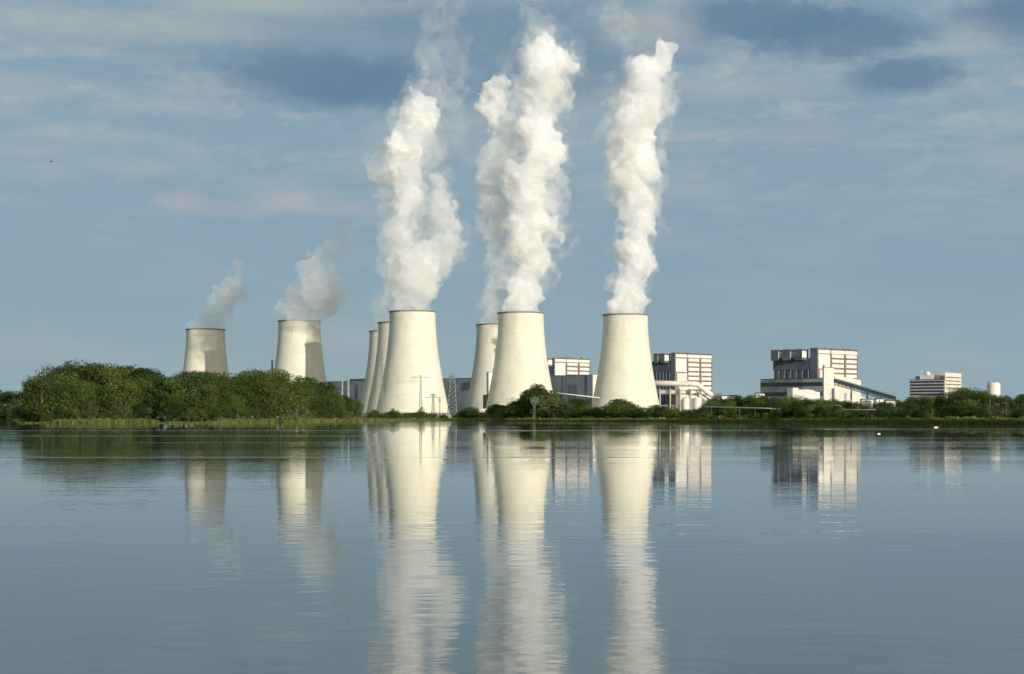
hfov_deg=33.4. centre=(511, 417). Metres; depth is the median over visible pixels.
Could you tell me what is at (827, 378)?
stair tower
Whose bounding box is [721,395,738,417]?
shed
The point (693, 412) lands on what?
bush
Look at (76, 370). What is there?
broadleaf tree
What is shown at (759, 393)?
shed
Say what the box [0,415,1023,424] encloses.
reeds
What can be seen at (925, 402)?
broadleaf tree
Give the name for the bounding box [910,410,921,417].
broadleaf tree
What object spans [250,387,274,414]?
broadleaf tree
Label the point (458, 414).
bush
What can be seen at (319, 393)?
broadleaf tree
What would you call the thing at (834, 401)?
broadleaf tree
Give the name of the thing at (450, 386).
pylon
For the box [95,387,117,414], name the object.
broadleaf tree
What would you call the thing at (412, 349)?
cooling tower
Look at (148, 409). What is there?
bush
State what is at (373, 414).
bush
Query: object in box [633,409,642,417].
broadleaf tree
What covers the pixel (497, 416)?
bush
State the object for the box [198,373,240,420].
broadleaf tree
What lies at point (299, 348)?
cooling tower
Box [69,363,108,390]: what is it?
broadleaf tree
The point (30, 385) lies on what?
broadleaf tree
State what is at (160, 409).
bush
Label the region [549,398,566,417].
broadleaf tree
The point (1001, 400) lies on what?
broadleaf tree
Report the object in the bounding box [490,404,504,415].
bush
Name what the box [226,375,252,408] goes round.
broadleaf tree
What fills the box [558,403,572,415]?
broadleaf tree
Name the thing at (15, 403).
broadleaf tree
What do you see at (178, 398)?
broadleaf tree
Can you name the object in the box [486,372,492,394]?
service tower
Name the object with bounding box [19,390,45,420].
broadleaf tree
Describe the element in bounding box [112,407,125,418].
bush
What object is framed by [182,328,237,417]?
cooling tower
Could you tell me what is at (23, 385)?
broadleaf tree
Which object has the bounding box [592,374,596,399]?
stair tower
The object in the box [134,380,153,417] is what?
broadleaf tree
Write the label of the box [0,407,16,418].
bush
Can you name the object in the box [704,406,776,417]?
pipeline
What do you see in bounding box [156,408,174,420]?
bush
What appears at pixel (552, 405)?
bush
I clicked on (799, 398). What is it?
broadleaf tree
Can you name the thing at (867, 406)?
broadleaf tree
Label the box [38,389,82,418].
bush
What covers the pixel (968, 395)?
broadleaf tree
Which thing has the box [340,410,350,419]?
bush
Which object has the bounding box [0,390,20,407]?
broadleaf tree
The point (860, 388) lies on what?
conveyor bridge
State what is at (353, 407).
broadleaf tree
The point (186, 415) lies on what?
bush
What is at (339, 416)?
bush
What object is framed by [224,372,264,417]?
broadleaf tree
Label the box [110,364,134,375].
broadleaf tree
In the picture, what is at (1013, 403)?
broadleaf tree
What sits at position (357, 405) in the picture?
broadleaf tree
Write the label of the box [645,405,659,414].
broadleaf tree
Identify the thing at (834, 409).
bush
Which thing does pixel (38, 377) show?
broadleaf tree
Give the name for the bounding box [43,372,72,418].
broadleaf tree
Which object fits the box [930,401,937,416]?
broadleaf tree
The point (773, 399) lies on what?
broadleaf tree
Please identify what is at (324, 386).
broadleaf tree
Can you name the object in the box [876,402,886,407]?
broadleaf tree
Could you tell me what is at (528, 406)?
bush
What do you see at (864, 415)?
broadleaf tree
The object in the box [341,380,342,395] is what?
chimney
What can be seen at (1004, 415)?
birch tree
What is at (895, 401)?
broadleaf tree
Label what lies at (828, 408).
bush
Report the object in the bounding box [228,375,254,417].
broadleaf tree
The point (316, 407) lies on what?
broadleaf tree
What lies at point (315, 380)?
broadleaf tree
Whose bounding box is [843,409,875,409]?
pipeline
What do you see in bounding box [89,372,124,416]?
broadleaf tree
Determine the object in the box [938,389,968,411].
broadleaf tree
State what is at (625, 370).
cooling tower
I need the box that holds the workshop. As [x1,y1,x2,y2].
[787,388,819,401]
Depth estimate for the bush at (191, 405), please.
672.45 m
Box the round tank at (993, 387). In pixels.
[987,381,999,416]
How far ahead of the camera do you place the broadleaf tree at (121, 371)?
711.25 m
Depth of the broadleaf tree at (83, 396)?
669.22 m
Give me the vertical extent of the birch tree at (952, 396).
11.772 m
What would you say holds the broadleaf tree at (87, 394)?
on the ground
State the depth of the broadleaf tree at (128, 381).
688.24 m
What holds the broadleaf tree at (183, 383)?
on the ground
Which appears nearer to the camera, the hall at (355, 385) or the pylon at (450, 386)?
the pylon at (450, 386)
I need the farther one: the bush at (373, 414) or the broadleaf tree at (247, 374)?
the bush at (373, 414)
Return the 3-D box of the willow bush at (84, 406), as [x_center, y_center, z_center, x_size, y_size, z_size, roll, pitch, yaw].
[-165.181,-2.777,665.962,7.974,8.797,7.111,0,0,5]
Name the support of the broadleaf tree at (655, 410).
on the ground
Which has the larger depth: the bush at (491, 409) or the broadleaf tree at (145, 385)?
the bush at (491, 409)
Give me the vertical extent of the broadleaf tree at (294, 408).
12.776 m
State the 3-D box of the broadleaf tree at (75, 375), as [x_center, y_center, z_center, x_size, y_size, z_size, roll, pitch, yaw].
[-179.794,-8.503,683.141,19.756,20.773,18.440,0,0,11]
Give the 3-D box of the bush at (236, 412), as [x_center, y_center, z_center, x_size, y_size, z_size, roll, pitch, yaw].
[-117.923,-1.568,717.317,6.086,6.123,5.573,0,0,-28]
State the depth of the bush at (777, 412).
737.70 m
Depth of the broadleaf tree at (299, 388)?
851.90 m
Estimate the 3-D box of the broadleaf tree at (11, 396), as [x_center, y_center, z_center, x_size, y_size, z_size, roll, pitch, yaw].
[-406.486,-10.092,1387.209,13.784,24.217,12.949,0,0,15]
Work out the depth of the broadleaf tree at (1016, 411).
523.10 m
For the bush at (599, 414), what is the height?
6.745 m
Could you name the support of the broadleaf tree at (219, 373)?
on the ground
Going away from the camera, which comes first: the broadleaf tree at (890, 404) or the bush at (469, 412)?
the broadleaf tree at (890, 404)
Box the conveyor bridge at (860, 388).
[834,379,899,401]
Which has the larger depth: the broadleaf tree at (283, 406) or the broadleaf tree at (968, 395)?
the broadleaf tree at (283, 406)
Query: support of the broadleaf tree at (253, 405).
on the ground
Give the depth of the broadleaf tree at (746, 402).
932.70 m
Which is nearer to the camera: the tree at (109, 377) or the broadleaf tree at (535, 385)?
the tree at (109, 377)
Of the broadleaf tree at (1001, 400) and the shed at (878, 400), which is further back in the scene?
the shed at (878, 400)
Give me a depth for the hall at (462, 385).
2469.15 m
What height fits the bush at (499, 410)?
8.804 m
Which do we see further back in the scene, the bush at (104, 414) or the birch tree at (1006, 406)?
the bush at (104, 414)
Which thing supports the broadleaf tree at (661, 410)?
on the ground
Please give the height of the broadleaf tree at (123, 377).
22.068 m
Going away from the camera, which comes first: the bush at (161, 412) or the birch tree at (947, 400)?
the birch tree at (947, 400)
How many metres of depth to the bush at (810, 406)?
718.05 m
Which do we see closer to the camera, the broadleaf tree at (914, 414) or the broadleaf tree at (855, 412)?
the broadleaf tree at (914, 414)
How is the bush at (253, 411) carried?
on the ground
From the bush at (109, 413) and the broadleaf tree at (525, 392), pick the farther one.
the broadleaf tree at (525, 392)
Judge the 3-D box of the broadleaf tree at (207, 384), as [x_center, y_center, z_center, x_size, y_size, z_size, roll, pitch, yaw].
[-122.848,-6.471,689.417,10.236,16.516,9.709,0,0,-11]
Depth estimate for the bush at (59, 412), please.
663.80 m
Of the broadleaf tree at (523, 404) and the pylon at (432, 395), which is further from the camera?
the pylon at (432, 395)
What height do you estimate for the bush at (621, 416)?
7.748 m
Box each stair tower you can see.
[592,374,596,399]
[822,365,833,401]
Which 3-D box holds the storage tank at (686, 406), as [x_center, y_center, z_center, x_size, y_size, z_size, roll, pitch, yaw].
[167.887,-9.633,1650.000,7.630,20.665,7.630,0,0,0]
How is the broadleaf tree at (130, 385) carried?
on the ground
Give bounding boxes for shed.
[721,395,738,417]
[755,392,764,397]
[860,398,872,417]
[874,398,884,403]
[883,400,894,404]
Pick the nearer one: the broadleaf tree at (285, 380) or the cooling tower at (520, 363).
the broadleaf tree at (285, 380)
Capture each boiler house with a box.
[547,356,589,375]
[652,352,712,410]
[770,347,857,379]
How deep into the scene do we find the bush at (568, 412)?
1105.02 m
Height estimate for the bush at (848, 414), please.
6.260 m
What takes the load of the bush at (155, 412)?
on the ground
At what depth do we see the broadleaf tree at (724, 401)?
956.99 m
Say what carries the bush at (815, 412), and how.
on the ground
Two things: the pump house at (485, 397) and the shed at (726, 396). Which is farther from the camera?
the shed at (726, 396)
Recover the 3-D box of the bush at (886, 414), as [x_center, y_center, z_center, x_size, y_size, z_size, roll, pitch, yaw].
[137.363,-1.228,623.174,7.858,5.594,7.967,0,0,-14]
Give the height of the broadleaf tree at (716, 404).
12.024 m
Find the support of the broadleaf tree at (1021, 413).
on the ground
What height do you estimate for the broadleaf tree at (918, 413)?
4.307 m
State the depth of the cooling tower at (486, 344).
2033.91 m
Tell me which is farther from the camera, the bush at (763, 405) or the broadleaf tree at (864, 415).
the bush at (763, 405)
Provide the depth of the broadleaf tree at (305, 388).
876.61 m
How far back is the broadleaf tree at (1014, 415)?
524.17 m
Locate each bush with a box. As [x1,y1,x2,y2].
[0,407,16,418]
[6,405,17,416]
[9,408,24,420]
[12,406,39,420]
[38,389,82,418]
[39,413,49,419]
[54,407,69,419]
[69,410,81,419]
[79,399,99,418]
[85,407,98,418]
[89,387,136,418]
[97,409,110,418]
[105,410,115,418]
[109,406,123,418]
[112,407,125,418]
[125,409,138,418]
[133,383,167,417]
[133,403,148,417]
[137,407,156,418]
[149,407,159,418]
[155,408,165,418]
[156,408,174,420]
[164,404,181,420]
[168,403,183,418]
[170,390,212,418]
[171,394,220,420]
[181,408,195,420]
[193,409,208,420]
[207,408,221,420]
[213,395,235,419]
[226,407,237,419]
[240,412,248,418]
[246,408,260,420]
[257,412,270,418]
[263,384,303,420]
[270,410,276,417]
[297,409,311,418]
[324,409,332,418]
[331,411,343,418]
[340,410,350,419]
[354,410,362,417]
[368,411,378,418]
[416,406,424,418]
[454,411,464,417]
[465,409,479,417]
[487,404,495,417]
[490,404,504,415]
[493,408,504,419]
[494,409,508,417]
[505,405,528,417]
[521,391,557,417]
[529,394,568,417]
[533,397,564,417]
[550,404,565,417]
[561,405,582,417]
[565,406,580,418]
[576,408,595,418]
[585,409,597,417]
[593,409,605,418]
[608,399,623,417]
[620,407,634,417]
[620,408,640,418]
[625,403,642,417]
[634,411,648,417]
[663,410,682,417]
[687,409,697,417]
[695,405,720,417]
[695,410,713,418]
[734,405,756,418]
[753,402,772,418]
[773,402,787,416]
[779,405,795,418]
[789,401,801,414]
[791,407,808,418]
[802,401,815,409]
[804,404,816,417]
[809,406,825,417]
[816,409,830,418]
[823,404,835,417]
[829,405,841,416]
[830,407,851,418]
[874,408,890,417]
[877,407,897,418]
[934,406,959,419]
[972,403,987,418]
[988,409,1002,417]
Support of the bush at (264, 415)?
on the ground
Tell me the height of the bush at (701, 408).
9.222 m
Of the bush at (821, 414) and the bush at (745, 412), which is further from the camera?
the bush at (745, 412)
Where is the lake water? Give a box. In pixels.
[0,420,1023,673]
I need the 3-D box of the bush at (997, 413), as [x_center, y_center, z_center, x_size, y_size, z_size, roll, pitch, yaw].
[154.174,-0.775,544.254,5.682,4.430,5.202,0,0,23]
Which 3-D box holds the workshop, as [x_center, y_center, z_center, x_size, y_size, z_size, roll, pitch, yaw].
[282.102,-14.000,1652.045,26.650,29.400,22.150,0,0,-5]
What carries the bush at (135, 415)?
on the ground
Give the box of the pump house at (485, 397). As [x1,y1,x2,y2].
[483,395,487,408]
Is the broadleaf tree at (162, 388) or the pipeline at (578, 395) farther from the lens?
the pipeline at (578, 395)
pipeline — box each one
[558,393,599,397]
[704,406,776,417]
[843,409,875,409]
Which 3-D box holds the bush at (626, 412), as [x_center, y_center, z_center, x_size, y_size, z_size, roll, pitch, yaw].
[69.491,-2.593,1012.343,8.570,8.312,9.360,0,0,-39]
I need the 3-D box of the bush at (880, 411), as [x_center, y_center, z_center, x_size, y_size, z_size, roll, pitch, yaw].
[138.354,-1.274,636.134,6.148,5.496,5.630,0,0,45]
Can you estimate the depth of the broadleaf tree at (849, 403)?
792.62 m
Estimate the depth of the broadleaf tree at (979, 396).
574.07 m
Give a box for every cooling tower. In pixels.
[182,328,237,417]
[274,320,328,417]
[355,330,377,417]
[364,321,430,417]
[371,310,450,417]
[466,323,497,408]
[486,311,552,407]
[591,313,665,417]
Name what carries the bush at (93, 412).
on the ground
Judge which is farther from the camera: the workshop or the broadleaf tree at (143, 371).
the workshop
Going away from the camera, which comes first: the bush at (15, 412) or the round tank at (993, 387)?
the bush at (15, 412)
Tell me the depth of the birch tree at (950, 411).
563.32 m
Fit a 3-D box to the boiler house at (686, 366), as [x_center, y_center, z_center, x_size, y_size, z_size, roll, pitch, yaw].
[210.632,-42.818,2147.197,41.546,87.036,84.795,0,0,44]
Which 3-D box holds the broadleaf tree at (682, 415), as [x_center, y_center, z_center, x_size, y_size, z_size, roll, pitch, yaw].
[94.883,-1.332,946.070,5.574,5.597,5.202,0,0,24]
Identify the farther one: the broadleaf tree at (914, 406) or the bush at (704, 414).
the bush at (704, 414)
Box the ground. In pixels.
[10,418,961,424]
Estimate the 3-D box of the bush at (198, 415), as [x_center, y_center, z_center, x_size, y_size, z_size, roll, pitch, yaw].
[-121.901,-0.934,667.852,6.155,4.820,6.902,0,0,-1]
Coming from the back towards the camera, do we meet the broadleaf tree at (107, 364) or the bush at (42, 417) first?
the broadleaf tree at (107, 364)
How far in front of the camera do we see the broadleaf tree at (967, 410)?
553.27 m
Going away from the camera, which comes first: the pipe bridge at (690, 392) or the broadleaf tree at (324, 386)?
the broadleaf tree at (324, 386)
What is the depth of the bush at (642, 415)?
1003.37 m
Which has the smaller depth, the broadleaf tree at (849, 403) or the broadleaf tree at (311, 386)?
the broadleaf tree at (849, 403)
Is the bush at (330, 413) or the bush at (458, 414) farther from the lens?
the bush at (458, 414)
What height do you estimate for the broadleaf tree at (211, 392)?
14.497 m
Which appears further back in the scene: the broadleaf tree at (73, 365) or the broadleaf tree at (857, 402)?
the broadleaf tree at (857, 402)
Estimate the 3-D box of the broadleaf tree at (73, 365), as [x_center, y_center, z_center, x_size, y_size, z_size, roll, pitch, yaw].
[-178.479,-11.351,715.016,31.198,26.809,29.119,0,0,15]
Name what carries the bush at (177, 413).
on the ground
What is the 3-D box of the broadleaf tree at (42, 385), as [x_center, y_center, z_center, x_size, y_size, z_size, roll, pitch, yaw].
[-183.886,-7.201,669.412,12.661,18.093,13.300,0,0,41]
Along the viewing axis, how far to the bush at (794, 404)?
736.68 m
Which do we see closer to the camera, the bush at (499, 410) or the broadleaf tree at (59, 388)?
the broadleaf tree at (59, 388)
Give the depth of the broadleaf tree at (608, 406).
1029.76 m
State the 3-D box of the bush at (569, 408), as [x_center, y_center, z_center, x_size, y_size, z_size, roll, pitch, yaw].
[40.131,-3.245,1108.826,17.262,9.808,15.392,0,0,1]
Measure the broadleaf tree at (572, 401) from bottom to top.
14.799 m
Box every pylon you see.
[379,351,383,412]
[411,375,429,407]
[424,394,441,415]
[447,373,456,416]
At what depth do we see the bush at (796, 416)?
729.39 m
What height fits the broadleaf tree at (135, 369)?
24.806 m
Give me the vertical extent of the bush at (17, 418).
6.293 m
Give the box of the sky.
[0,0,1023,417]
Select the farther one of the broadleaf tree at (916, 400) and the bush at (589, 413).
the bush at (589, 413)
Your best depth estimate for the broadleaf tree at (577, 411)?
1080.38 m
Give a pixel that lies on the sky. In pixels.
(750, 179)
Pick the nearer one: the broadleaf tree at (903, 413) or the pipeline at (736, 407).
the broadleaf tree at (903, 413)
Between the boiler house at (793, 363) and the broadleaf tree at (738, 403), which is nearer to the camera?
the broadleaf tree at (738, 403)
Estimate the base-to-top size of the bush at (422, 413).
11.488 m
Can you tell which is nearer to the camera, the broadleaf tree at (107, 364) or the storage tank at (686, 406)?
the broadleaf tree at (107, 364)
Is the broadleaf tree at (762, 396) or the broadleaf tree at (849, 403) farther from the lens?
the broadleaf tree at (762, 396)
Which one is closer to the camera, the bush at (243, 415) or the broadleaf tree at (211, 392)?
the broadleaf tree at (211, 392)
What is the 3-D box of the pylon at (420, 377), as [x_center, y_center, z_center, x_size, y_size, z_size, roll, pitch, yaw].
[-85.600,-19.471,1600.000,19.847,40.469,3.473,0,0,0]
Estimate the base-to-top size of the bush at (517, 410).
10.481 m
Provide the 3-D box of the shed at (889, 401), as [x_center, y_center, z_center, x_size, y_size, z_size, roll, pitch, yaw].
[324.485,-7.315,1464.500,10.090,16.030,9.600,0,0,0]
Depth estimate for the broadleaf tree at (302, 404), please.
855.05 m
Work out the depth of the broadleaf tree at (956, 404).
563.34 m
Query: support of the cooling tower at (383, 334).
on the ground
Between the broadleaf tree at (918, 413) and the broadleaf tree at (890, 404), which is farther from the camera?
the broadleaf tree at (890, 404)
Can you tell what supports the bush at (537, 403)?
on the ground
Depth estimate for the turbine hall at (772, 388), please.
1792.37 m
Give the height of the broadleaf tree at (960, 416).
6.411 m
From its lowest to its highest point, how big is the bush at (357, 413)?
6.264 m
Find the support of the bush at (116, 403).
on the ground
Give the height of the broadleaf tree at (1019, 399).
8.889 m
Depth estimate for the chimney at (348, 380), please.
1499.18 m
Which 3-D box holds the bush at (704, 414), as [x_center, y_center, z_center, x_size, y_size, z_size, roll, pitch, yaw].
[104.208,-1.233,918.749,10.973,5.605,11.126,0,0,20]
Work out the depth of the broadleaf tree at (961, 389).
593.08 m
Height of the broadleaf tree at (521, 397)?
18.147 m
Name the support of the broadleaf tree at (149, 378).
on the ground
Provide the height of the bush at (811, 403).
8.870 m
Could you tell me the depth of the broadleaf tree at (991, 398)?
572.28 m
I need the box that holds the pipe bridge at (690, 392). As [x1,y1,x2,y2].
[655,380,720,410]
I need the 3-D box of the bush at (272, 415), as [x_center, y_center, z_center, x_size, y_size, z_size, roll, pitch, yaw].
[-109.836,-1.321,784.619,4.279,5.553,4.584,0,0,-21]
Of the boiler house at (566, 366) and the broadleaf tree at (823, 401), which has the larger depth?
the boiler house at (566, 366)
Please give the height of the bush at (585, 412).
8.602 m
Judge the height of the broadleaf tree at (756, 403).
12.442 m
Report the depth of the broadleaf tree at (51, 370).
700.59 m
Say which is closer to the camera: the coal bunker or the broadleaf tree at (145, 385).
the broadleaf tree at (145, 385)
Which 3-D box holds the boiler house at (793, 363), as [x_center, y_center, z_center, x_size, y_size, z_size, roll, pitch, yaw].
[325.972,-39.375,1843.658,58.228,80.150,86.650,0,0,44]
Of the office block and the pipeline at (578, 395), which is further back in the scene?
the pipeline at (578, 395)
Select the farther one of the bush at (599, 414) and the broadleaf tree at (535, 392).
the broadleaf tree at (535, 392)
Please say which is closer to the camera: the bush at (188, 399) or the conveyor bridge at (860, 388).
the bush at (188, 399)
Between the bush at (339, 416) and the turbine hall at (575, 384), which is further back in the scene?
the turbine hall at (575, 384)
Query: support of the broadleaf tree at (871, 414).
on the ground
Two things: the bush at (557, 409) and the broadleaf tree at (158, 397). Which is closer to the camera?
the broadleaf tree at (158, 397)
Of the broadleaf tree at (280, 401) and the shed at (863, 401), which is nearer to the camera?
the broadleaf tree at (280, 401)
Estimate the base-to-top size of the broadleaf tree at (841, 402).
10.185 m
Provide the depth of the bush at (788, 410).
737.27 m
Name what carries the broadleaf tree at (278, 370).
on the ground
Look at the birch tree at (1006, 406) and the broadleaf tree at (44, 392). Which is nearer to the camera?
the birch tree at (1006, 406)
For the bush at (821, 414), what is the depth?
694.39 m
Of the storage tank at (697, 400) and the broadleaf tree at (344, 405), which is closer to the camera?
the broadleaf tree at (344, 405)
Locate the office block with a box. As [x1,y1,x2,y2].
[910,370,961,417]
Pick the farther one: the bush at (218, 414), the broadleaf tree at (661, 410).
the broadleaf tree at (661, 410)
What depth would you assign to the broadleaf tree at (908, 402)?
629.30 m
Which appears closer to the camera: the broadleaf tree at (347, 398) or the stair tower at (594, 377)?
the broadleaf tree at (347, 398)
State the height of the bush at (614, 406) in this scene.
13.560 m
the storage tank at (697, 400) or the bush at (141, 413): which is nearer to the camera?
the bush at (141, 413)
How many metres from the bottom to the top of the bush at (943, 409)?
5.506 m
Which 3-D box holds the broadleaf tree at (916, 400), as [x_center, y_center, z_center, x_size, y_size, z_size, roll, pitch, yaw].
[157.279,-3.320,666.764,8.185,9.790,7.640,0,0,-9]
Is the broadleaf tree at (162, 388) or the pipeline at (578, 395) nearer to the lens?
the broadleaf tree at (162, 388)
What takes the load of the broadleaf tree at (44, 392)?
on the ground
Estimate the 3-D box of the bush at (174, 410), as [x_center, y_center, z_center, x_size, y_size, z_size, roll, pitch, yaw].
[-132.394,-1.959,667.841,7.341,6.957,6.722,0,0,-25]
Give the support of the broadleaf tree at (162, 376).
on the ground
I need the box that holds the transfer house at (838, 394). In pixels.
[832,388,863,406]
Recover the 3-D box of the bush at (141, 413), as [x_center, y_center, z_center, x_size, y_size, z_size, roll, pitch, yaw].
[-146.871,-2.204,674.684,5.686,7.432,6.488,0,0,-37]
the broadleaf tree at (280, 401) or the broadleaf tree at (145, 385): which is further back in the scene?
the broadleaf tree at (280, 401)
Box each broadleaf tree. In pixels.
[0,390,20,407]
[4,391,16,406]
[9,391,20,405]
[16,373,47,401]
[19,374,45,420]
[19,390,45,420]
[21,379,47,420]
[22,396,39,420]
[23,376,60,421]
[35,365,72,395]
[39,385,61,420]
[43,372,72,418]
[43,383,73,417]
[49,371,78,399]
[55,366,89,389]
[60,380,97,413]
[61,359,112,382]
[68,381,100,418]
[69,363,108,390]
[85,385,116,418]
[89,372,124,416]
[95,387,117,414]
[98,362,119,370]
[100,369,133,409]
[104,366,131,378]
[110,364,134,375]
[110,382,144,417]
[117,377,152,408]
[121,364,162,380]
[130,368,168,401]
[131,373,168,405]
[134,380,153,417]
[146,391,168,410]
[151,379,170,418]
[157,371,168,388]
[159,394,184,420]
[163,378,183,419]
[167,375,198,419]
[170,393,185,420]
[172,371,203,394]
[177,370,227,419]
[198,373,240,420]
[198,381,220,409]
[202,386,219,420]
[209,371,239,419]
[222,394,243,412]
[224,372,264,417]
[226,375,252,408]
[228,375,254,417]
[231,393,246,414]
[238,367,266,396]
[238,392,260,417]
[240,369,283,410]
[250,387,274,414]
[252,370,287,386]
[262,374,287,411]
[264,368,290,416]
[270,372,294,411]
[273,390,292,417]
[278,396,302,413]
[284,382,305,416]
[287,374,317,414]
[292,376,324,411]
[293,377,319,417]
[295,397,309,415]
[308,398,321,417]
[309,388,326,416]
[313,381,341,410]
[317,403,328,415]
[320,389,343,416]
[333,395,347,413]
[335,395,353,411]
[342,397,364,412]
[345,397,355,413]
[507,401,523,414]
[514,394,529,417]
[518,392,540,414]
[519,389,534,417]
[523,386,550,417]
[527,383,548,393]
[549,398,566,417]
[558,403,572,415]
[570,398,582,408]
[572,400,590,416]
[603,402,622,417]
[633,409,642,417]
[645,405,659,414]
[652,407,663,417]
[657,407,667,418]
[678,410,687,416]
[702,399,723,416]
[719,400,737,418]
[720,400,729,415]
[728,394,743,417]
[735,401,745,415]
[741,398,754,413]
[742,394,759,412]
[747,398,766,412]
[753,395,769,407]
[766,397,779,404]
[781,395,804,402]
[817,400,832,404]
[828,398,842,406]
[839,400,852,411]
[844,401,855,410]
[848,404,860,416]
[853,401,863,410]
[858,407,868,418]
[862,403,873,414]
[868,410,875,417]
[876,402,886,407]
[883,402,897,411]
[893,400,902,413]
[895,401,906,418]
[898,408,912,417]
[902,398,917,417]
[907,397,919,410]
[907,404,919,414]
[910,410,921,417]
[915,410,928,418]
[918,397,933,413]
[919,397,932,417]
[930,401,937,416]
[932,396,945,417]
[935,407,945,417]
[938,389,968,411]
[949,388,973,416]
[949,401,967,416]
[957,403,973,417]
[959,399,979,416]
[961,389,976,418]
[972,390,990,415]
[983,395,999,415]
[993,396,1008,416]
[1007,400,1016,417]
[1008,411,1018,418]
[1012,408,1020,417]
[1015,395,1023,415]
[1017,406,1023,417]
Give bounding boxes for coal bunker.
[834,376,860,395]
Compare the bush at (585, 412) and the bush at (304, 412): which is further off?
the bush at (585, 412)
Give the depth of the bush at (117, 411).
667.96 m
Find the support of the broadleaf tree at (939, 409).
on the ground
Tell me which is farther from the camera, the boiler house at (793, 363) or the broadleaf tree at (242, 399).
the boiler house at (793, 363)
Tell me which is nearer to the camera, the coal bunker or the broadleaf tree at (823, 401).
the broadleaf tree at (823, 401)
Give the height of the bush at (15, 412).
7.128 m
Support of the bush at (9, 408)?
on the ground
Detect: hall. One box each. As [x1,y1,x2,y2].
[328,379,364,417]
[442,376,471,415]
[550,375,591,407]
[760,378,821,402]
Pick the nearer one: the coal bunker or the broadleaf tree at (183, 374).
the broadleaf tree at (183, 374)
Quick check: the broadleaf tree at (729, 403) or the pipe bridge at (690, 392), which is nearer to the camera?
the broadleaf tree at (729, 403)
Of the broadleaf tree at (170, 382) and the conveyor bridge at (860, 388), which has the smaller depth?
the broadleaf tree at (170, 382)
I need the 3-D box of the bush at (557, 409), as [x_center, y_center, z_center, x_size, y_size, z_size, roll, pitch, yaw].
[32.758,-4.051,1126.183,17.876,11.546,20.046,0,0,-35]
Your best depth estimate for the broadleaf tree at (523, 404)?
1158.82 m
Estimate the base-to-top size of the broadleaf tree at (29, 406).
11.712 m
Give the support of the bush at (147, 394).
on the ground
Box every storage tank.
[682,397,689,410]
[693,397,701,409]
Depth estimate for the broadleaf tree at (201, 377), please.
690.18 m
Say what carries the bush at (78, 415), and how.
on the ground
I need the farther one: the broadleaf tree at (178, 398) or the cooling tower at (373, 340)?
the cooling tower at (373, 340)
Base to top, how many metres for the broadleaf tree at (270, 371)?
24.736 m
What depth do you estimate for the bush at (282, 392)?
785.01 m
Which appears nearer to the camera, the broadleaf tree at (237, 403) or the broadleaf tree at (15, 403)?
the broadleaf tree at (237, 403)
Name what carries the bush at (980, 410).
on the ground
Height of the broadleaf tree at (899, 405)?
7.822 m
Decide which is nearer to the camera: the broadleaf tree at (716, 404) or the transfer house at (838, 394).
the broadleaf tree at (716, 404)
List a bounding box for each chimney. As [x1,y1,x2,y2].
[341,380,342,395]
[347,379,349,395]
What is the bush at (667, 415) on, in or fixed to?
on the ground
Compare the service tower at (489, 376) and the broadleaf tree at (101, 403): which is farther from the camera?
the service tower at (489, 376)
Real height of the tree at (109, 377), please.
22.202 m
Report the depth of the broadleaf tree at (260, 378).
766.11 m
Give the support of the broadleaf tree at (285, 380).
on the ground
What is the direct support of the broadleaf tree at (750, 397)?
on the ground
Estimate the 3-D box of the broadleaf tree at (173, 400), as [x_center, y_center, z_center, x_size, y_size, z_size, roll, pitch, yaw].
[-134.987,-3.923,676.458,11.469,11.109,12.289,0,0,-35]
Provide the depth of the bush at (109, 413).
667.80 m
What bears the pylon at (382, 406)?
on the ground
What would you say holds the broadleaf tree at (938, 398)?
on the ground
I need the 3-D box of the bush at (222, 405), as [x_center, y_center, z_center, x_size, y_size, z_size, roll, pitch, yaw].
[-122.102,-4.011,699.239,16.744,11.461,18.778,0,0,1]
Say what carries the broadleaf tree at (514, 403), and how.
on the ground
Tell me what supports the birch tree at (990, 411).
on the ground
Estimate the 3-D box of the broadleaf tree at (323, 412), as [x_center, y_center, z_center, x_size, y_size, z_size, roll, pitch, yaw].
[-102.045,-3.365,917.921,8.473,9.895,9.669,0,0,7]
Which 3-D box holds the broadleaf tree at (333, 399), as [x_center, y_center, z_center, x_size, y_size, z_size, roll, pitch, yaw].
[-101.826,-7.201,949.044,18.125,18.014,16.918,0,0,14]
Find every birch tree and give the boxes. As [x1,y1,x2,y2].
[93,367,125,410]
[940,388,962,417]
[941,393,959,416]
[945,403,956,416]
[981,395,997,417]
[998,397,1011,417]
[999,405,1006,417]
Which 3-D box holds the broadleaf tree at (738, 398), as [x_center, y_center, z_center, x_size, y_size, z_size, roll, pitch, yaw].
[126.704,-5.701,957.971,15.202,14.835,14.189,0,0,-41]
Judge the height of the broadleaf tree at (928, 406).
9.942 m

